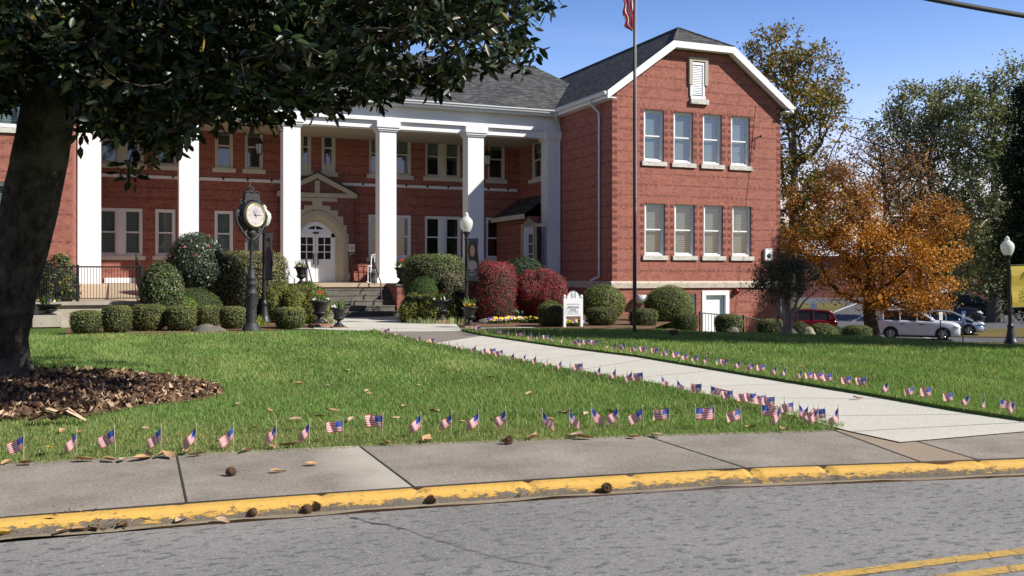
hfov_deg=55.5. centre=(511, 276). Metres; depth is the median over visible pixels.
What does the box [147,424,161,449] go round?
flag
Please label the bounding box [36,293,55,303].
urn planting
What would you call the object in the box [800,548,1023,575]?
road line
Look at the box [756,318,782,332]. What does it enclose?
clipped shrub
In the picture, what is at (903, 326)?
parked car
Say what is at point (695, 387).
flag
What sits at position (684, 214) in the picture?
window
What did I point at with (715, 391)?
flag
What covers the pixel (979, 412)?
lawn edge
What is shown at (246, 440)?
lawn
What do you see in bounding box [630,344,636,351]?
flag
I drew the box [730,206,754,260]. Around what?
window
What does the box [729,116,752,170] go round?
window
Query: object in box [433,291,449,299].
urn planting
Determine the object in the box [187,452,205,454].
fallen leaf
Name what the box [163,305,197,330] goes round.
clipped shrub
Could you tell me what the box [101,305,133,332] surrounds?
clipped shrub
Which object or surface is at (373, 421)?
flag
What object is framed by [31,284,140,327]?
concrete terrace
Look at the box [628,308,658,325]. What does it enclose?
clipped shrub
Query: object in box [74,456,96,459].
fallen leaf
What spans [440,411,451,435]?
flag
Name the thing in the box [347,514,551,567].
road crack
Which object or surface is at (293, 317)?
clipped shrub
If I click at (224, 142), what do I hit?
window
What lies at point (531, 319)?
pansy clump
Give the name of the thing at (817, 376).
flag
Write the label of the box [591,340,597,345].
flag
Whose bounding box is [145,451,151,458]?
seed cone
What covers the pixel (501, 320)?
pansy clump
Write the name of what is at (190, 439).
flag
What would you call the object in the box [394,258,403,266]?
urn planting
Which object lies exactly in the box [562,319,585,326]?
pansy clump
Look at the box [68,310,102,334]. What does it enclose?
clipped shrub
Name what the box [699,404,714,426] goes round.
flag
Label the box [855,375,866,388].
flag
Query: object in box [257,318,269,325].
strappy plant
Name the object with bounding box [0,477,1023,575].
road
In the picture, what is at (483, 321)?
flat rock
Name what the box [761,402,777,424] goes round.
flag
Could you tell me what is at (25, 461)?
fallen leaf
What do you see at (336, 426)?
flag
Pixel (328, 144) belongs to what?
window
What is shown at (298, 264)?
urn planting
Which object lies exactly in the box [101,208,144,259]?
window
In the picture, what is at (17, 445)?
flag
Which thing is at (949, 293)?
parked car
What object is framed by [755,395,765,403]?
flag
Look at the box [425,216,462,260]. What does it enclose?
window
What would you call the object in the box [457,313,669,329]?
mulch bed
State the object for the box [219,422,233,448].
flag
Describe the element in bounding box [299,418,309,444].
flag
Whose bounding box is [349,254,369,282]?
rocking chair
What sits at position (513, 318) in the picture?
pansy clump
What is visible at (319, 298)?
urn planting
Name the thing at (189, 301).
clipped shrub
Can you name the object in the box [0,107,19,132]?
window
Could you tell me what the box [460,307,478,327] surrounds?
garden urn
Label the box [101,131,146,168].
window
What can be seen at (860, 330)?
clipped shrub
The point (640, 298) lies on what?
wall vent
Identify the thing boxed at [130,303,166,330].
clipped shrub
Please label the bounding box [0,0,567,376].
magnolia tree
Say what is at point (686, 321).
clipped shrub
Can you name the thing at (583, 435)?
fallen leaf
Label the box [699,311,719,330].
iron railing
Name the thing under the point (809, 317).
parked car
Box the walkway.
[299,316,1023,441]
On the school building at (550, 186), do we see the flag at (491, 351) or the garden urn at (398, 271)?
the garden urn at (398, 271)
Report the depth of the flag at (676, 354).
16.47 m
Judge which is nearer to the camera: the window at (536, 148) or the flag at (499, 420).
the flag at (499, 420)
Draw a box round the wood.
[780,203,1004,287]
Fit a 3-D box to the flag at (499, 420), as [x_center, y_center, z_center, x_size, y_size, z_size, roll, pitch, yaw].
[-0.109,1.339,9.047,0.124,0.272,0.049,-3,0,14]
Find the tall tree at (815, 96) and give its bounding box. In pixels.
[736,17,866,313]
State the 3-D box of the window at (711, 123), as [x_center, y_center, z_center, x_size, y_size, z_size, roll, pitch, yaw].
[7.627,-5.225,38.041,1.069,2.113,0.870,0,0,-23]
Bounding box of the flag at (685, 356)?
[681,351,688,360]
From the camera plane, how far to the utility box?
38.59 m
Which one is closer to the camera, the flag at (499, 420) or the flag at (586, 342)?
the flag at (499, 420)
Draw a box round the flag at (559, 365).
[556,358,561,369]
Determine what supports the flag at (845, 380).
on the lawn edge at (979, 412)
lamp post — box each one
[257,205,272,322]
[460,212,478,322]
[1000,236,1023,343]
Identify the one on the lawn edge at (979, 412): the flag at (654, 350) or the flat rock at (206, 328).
the flag at (654, 350)
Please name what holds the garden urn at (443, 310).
on the walkway
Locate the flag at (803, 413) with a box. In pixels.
[799,404,807,418]
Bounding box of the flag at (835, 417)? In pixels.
[829,404,838,426]
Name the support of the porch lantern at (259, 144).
hanging from the school building at (550, 186)
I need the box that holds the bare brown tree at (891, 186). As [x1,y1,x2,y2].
[806,123,953,308]
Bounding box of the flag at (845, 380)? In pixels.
[841,376,851,385]
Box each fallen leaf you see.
[0,531,12,534]
[1,458,13,463]
[18,460,34,462]
[56,526,70,531]
[72,526,89,528]
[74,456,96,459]
[103,456,115,459]
[131,454,150,458]
[163,451,173,457]
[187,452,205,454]
[215,516,229,520]
[271,468,285,471]
[280,440,298,445]
[422,434,432,440]
[528,432,536,437]
[564,432,582,436]
[577,434,594,437]
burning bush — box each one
[468,260,519,320]
[514,267,568,320]
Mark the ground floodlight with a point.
(672, 332)
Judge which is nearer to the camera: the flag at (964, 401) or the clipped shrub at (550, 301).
the flag at (964, 401)
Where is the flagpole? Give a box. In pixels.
[622,0,636,331]
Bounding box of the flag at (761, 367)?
[756,364,764,370]
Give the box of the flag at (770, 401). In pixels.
[762,395,774,405]
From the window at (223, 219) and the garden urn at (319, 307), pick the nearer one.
the garden urn at (319, 307)
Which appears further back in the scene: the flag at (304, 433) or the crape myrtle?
the crape myrtle
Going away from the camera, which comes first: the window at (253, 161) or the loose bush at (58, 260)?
the loose bush at (58, 260)
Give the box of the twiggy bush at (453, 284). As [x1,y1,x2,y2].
[439,272,468,313]
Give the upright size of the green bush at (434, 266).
2.294 m
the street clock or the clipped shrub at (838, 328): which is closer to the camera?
the street clock
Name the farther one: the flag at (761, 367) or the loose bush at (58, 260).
the loose bush at (58, 260)
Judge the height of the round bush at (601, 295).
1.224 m
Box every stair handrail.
[305,258,311,281]
[372,258,381,299]
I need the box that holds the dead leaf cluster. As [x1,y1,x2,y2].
[28,407,86,421]
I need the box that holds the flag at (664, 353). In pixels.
[661,349,668,355]
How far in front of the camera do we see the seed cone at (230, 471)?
7.04 m
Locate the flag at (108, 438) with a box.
[98,428,115,451]
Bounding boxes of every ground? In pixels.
[0,529,152,542]
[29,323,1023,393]
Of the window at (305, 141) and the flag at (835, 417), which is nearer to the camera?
the flag at (835, 417)
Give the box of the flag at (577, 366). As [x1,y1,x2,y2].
[573,362,582,369]
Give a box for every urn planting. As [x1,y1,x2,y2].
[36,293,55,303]
[294,259,307,266]
[312,290,328,300]
[331,299,345,307]
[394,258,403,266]
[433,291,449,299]
[462,297,476,306]
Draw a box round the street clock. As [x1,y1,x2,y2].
[234,181,267,331]
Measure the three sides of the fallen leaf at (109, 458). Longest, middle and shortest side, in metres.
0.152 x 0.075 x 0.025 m
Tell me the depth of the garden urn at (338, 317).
27.20 m
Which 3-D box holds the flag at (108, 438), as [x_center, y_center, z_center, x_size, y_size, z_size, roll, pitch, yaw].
[-3.326,1.347,7.994,0.142,0.257,0.028,-4,-1,8]
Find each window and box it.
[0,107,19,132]
[0,182,3,201]
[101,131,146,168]
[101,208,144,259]
[153,151,177,170]
[153,209,174,259]
[212,132,235,172]
[215,211,232,252]
[242,133,265,173]
[245,228,261,254]
[301,136,313,175]
[321,137,337,176]
[366,215,410,261]
[367,140,413,179]
[423,143,462,181]
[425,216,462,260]
[484,217,496,261]
[486,147,506,183]
[528,142,540,183]
[642,110,666,166]
[642,203,667,259]
[671,112,696,167]
[672,204,697,259]
[689,294,694,313]
[701,114,724,169]
[702,205,725,259]
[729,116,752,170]
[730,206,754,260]
[811,265,820,278]
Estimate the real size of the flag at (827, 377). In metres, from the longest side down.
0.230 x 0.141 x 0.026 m
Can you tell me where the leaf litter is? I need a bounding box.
[0,365,223,417]
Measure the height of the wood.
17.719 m
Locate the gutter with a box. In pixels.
[0,473,1023,539]
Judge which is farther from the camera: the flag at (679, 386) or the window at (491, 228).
the window at (491, 228)
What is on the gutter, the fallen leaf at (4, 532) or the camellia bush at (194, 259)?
the fallen leaf at (4, 532)
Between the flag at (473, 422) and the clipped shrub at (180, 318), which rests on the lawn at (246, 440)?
the flag at (473, 422)
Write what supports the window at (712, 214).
in the school building at (550, 186)
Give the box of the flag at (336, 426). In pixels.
[326,418,342,432]
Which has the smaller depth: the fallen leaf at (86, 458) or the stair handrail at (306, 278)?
the fallen leaf at (86, 458)
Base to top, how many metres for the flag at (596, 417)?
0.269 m
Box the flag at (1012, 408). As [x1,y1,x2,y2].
[1008,397,1015,414]
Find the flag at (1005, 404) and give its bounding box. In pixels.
[999,397,1010,410]
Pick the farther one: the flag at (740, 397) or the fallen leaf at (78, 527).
the flag at (740, 397)
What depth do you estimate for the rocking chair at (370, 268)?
38.82 m
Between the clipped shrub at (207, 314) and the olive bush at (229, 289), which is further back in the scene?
the olive bush at (229, 289)
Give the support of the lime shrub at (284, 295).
on the mulch bed at (270, 326)
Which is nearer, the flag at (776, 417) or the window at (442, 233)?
the flag at (776, 417)
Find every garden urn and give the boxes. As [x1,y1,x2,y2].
[33,304,61,326]
[293,267,308,284]
[308,301,331,326]
[330,308,347,327]
[394,267,404,283]
[432,300,450,323]
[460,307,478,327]
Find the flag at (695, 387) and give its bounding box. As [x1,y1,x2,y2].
[689,382,701,391]
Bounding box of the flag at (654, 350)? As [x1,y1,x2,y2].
[651,347,658,354]
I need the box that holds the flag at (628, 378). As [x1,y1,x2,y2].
[625,372,631,381]
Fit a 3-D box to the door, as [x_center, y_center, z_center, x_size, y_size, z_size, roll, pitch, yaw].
[7.874,1.883,37.820,1.252,2.681,0.190,0,0,-23]
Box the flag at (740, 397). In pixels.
[737,391,747,400]
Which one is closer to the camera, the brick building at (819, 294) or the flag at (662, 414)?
the flag at (662, 414)
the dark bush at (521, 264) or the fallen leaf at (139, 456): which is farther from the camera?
the dark bush at (521, 264)
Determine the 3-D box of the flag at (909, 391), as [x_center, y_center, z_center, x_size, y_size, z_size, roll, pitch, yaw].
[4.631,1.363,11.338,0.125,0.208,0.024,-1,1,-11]
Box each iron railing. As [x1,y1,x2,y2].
[36,265,77,301]
[78,265,141,301]
[135,254,142,290]
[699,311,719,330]
[742,315,759,332]
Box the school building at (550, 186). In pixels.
[0,27,795,332]
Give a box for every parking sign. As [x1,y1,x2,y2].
[939,312,942,340]
[961,311,965,341]
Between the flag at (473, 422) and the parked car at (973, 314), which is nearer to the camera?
the flag at (473, 422)
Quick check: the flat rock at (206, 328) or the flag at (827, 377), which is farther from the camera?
the flat rock at (206, 328)
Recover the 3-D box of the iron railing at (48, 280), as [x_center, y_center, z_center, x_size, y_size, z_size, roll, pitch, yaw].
[-13.066,0.191,27.623,1.339,1.060,0.045,0,0,-23]
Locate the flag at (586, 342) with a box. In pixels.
[583,340,589,344]
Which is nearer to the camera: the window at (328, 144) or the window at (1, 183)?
the window at (1, 183)
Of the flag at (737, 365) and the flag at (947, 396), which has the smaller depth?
the flag at (947, 396)
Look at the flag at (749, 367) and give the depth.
14.37 m
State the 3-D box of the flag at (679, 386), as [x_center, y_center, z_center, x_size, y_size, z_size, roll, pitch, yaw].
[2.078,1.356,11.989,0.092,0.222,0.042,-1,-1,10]
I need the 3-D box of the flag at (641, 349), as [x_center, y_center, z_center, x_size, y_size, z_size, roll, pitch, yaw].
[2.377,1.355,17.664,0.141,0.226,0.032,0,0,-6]
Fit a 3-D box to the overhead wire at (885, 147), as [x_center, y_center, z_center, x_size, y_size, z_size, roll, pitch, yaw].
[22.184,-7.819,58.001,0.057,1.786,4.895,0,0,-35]
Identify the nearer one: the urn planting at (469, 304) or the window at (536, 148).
the urn planting at (469, 304)
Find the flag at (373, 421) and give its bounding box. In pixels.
[365,415,382,438]
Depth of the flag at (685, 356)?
16.23 m
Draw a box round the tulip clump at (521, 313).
[513,307,525,317]
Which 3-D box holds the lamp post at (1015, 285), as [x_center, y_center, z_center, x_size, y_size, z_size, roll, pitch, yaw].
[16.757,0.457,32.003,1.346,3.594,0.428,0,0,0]
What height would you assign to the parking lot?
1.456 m
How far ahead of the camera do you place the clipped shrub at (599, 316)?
28.09 m
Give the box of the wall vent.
[636,295,646,307]
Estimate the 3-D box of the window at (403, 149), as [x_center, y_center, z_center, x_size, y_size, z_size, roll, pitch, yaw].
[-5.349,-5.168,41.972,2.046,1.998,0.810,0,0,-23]
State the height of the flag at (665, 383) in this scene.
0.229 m
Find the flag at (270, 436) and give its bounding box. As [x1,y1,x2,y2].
[265,420,276,447]
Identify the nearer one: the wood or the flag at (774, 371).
the flag at (774, 371)
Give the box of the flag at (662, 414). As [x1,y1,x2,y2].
[653,408,669,427]
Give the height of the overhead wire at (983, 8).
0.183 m
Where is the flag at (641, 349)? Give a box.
[639,345,646,351]
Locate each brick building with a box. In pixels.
[782,241,912,297]
[915,278,987,298]
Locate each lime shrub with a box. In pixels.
[260,281,331,322]
[397,292,461,322]
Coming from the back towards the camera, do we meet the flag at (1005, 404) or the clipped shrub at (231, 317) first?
the clipped shrub at (231, 317)
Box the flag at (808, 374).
[805,370,812,378]
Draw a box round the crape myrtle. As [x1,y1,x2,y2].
[737,244,831,334]
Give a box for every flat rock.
[191,324,226,331]
[477,318,491,323]
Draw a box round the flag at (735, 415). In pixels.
[726,405,741,424]
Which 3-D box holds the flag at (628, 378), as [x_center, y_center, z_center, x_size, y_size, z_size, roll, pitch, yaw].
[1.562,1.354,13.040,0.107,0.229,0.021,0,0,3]
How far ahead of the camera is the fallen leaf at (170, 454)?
7.77 m
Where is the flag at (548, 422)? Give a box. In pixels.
[542,409,553,430]
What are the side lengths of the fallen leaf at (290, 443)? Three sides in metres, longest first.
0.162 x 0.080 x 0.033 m
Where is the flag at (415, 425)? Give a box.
[409,411,421,433]
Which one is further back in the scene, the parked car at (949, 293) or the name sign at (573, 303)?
the parked car at (949, 293)
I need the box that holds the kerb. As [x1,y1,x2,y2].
[0,459,1023,539]
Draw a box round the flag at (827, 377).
[822,373,832,380]
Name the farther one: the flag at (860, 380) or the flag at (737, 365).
the flag at (737, 365)
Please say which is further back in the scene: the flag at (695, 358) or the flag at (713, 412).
the flag at (695, 358)
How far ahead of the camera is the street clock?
25.51 m
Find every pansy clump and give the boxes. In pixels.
[488,317,510,323]
[505,316,521,321]
[518,316,537,322]
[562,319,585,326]
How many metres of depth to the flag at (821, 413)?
9.35 m
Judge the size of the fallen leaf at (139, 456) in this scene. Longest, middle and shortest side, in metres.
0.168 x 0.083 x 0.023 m
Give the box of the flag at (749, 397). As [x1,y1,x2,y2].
[743,393,755,406]
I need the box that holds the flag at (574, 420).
[569,407,579,427]
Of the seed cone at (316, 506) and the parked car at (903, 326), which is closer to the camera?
the seed cone at (316, 506)
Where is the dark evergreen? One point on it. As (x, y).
(1012, 176)
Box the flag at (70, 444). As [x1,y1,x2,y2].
[65,428,76,453]
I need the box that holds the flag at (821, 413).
[811,409,826,426]
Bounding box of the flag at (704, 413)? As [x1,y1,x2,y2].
[695,404,711,424]
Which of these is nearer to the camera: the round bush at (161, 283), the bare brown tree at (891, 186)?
the round bush at (161, 283)
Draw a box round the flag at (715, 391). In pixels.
[711,386,720,395]
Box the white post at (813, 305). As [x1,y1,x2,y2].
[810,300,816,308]
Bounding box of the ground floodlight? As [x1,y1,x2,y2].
[669,329,677,335]
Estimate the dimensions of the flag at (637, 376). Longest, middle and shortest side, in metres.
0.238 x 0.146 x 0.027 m
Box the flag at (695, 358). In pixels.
[691,355,698,362]
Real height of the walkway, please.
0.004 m
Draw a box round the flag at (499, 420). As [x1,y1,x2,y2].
[494,406,506,430]
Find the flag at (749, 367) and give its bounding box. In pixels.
[745,362,753,370]
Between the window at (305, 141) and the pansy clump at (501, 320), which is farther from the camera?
the window at (305, 141)
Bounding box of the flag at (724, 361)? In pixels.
[720,359,727,367]
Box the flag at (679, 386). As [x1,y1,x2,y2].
[677,380,683,389]
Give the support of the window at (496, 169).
in the school building at (550, 186)
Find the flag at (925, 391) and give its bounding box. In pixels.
[920,385,931,398]
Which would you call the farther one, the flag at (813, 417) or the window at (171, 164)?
the window at (171, 164)
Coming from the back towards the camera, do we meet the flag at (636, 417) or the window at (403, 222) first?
the window at (403, 222)
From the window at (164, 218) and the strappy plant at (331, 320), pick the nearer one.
the strappy plant at (331, 320)
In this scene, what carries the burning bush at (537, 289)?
on the mulch bed at (622, 321)
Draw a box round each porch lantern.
[255,125,263,154]
[484,138,490,165]
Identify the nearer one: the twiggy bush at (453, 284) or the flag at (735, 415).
the flag at (735, 415)
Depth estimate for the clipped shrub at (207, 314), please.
27.73 m
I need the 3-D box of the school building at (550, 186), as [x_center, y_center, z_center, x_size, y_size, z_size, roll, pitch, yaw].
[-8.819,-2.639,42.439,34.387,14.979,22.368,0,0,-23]
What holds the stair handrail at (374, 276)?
on the school building at (550, 186)
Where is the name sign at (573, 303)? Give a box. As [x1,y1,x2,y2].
[563,291,582,326]
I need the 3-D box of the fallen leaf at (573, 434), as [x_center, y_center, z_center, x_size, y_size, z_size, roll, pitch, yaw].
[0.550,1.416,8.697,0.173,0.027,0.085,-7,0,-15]
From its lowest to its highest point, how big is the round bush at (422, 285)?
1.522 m
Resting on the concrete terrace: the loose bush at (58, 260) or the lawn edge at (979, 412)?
the loose bush at (58, 260)
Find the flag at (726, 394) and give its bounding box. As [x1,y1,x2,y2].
[721,389,732,397]
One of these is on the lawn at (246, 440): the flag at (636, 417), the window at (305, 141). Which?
the flag at (636, 417)
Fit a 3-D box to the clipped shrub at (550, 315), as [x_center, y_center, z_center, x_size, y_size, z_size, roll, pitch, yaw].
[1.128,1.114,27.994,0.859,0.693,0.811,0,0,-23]
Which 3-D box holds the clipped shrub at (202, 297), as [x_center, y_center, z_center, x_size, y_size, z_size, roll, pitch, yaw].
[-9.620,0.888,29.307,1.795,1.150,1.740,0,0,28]
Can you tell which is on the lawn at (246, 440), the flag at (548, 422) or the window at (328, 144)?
the flag at (548, 422)
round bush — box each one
[137,259,184,324]
[405,276,439,296]
[582,284,626,318]
[642,284,695,328]
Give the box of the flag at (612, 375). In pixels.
[610,366,615,378]
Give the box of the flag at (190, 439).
[183,423,196,450]
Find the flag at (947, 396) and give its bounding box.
[943,392,953,404]
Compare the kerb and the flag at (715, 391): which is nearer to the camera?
the kerb
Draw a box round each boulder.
[725,327,738,332]
[802,327,815,333]
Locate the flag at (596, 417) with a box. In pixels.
[591,403,603,427]
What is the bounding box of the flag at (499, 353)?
[495,350,502,355]
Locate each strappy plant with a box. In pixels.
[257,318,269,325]
[322,316,335,324]
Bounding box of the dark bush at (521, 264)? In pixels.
[507,256,544,314]
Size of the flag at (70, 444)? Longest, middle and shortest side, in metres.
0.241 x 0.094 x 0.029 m
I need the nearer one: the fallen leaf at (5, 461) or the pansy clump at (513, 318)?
the fallen leaf at (5, 461)
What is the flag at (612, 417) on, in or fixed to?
on the lawn at (246, 440)
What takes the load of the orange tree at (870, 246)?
on the grass verge
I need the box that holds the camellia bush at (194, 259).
[163,232,224,288]
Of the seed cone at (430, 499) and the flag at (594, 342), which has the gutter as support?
the seed cone at (430, 499)
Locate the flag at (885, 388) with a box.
[881,383,888,392]
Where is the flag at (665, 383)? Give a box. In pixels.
[661,374,668,386]
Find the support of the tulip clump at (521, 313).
on the mulch bed at (622, 321)
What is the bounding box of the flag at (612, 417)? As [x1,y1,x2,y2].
[606,404,618,425]
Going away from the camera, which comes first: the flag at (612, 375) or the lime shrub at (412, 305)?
the flag at (612, 375)
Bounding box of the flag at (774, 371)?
[770,363,776,375]
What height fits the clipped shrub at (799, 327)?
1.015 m
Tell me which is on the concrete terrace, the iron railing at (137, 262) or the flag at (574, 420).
the iron railing at (137, 262)
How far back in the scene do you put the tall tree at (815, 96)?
61.27 m
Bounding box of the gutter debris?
[21,491,531,529]
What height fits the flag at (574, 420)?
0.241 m
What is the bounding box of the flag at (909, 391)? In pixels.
[904,387,913,395]
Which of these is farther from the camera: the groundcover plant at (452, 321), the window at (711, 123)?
the window at (711, 123)
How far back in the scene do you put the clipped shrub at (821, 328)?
28.70 m
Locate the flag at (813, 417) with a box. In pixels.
[808,404,818,423]
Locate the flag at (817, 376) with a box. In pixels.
[814,372,823,381]
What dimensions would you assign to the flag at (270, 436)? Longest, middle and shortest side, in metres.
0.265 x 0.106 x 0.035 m
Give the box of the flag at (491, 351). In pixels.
[488,348,495,356]
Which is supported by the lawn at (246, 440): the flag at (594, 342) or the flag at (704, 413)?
the flag at (704, 413)
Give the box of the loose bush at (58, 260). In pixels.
[37,250,80,301]
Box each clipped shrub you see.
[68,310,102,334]
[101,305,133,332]
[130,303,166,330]
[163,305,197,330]
[181,295,198,323]
[184,287,223,321]
[196,305,220,325]
[218,305,245,328]
[273,306,305,329]
[300,279,314,285]
[537,303,562,326]
[543,300,557,304]
[585,306,616,325]
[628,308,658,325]
[672,313,698,330]
[714,314,743,332]
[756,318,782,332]
[793,320,808,333]
[808,322,839,334]
[832,325,841,334]
[841,324,871,335]
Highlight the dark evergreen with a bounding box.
[986,35,1023,324]
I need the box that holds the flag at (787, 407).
[781,400,793,411]
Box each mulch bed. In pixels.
[66,322,312,334]
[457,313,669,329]
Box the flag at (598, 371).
[594,367,600,376]
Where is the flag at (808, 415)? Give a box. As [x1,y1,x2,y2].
[805,408,813,421]
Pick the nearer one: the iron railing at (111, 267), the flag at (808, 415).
the flag at (808, 415)
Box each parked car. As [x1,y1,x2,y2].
[781,309,837,326]
[877,308,960,340]
[915,298,982,320]
[925,310,984,334]
[937,292,966,297]
[948,295,1007,315]
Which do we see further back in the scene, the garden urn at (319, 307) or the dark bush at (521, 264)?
the dark bush at (521, 264)
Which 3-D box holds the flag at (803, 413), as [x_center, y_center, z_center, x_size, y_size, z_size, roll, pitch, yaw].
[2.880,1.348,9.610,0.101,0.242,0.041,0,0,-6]
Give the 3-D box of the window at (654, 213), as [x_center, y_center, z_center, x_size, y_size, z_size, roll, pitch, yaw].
[5.252,-1.690,37.038,1.094,2.133,0.870,0,0,-23]
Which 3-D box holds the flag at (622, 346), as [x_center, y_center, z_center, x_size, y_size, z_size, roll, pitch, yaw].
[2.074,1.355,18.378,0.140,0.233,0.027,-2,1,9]
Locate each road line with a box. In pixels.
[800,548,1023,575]
[932,563,1023,575]
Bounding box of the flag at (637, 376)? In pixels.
[632,370,643,383]
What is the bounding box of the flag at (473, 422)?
[466,409,478,433]
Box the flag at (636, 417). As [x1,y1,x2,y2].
[628,405,643,428]
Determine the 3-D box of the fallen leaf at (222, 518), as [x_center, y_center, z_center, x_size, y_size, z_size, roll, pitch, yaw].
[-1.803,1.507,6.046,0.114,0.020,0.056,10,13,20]
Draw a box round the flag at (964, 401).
[960,395,969,406]
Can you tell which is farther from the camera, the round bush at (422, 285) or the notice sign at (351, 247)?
the notice sign at (351, 247)
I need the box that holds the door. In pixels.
[702,290,728,331]
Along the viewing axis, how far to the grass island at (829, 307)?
93.42 m
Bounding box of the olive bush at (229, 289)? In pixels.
[202,250,289,318]
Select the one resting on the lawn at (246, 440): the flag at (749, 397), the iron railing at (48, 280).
the flag at (749, 397)
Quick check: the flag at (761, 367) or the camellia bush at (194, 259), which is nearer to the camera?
the flag at (761, 367)
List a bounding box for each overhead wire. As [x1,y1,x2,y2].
[758,103,1023,135]
[849,135,921,155]
[924,0,1023,17]
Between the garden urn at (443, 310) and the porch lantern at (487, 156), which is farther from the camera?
the porch lantern at (487, 156)
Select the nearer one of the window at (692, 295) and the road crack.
the road crack
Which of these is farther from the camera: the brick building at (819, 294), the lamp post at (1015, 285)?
the brick building at (819, 294)
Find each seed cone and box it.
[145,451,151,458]
[225,466,236,476]
[248,508,256,516]
[300,503,312,513]
[311,501,320,510]
[426,494,435,503]
[504,435,512,444]
[601,482,612,493]
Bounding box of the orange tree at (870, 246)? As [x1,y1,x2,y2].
[780,151,977,336]
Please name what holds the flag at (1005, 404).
on the lawn edge at (979, 412)
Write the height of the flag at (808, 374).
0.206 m
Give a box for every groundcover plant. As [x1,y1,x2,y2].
[405,316,443,323]
[444,317,466,323]
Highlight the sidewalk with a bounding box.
[0,430,1023,517]
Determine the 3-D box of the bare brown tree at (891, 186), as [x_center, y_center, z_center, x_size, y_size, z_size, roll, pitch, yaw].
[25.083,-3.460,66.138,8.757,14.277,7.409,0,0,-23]
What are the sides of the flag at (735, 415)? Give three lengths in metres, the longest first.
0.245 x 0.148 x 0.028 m
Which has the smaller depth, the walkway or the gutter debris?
the gutter debris
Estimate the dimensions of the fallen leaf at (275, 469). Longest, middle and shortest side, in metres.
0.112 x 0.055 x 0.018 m
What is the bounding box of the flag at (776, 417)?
[771,408,780,424]
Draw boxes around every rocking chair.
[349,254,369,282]
[366,254,375,282]
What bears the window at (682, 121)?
in the school building at (550, 186)
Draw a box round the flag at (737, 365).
[734,359,740,368]
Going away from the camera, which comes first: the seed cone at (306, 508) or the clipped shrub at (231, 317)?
the seed cone at (306, 508)
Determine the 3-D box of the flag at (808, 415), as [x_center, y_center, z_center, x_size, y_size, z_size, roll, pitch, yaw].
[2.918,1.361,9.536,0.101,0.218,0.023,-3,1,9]
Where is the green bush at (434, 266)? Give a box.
[400,252,464,300]
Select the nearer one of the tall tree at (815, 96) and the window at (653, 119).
the window at (653, 119)
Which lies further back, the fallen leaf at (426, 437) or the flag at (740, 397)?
the flag at (740, 397)
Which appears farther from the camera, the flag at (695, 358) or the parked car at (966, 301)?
the parked car at (966, 301)
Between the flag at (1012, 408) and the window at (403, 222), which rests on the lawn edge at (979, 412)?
the flag at (1012, 408)
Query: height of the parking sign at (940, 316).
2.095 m
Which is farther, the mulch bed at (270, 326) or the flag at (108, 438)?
the mulch bed at (270, 326)
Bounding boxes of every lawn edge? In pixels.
[362,330,779,411]
[462,330,1023,420]
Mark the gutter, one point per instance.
(407, 506)
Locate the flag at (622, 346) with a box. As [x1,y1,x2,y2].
[618,344,624,348]
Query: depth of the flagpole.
25.01 m
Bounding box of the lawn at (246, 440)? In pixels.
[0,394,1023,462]
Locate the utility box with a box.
[764,249,772,260]
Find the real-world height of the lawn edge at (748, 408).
0.050 m
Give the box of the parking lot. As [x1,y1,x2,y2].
[780,298,1023,341]
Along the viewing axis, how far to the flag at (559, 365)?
14.77 m
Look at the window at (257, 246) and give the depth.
39.58 m
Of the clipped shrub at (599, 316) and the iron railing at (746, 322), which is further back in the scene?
the iron railing at (746, 322)
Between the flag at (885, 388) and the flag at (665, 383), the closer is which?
the flag at (885, 388)
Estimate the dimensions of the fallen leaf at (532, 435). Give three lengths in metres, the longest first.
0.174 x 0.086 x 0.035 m
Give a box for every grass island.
[797,303,845,312]
[951,328,1023,336]
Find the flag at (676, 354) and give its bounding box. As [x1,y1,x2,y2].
[672,350,679,357]
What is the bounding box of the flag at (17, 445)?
[7,432,23,459]
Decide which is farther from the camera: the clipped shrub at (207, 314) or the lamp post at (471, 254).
the lamp post at (471, 254)
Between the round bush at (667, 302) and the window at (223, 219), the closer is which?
the round bush at (667, 302)
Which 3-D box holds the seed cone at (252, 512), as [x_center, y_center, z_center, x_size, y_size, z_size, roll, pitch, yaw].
[-1.649,1.504,6.199,0.053,0.067,0.068,20,10,30]
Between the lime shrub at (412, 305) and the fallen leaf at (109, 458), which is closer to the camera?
the fallen leaf at (109, 458)
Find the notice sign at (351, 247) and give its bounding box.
[349,244,354,251]

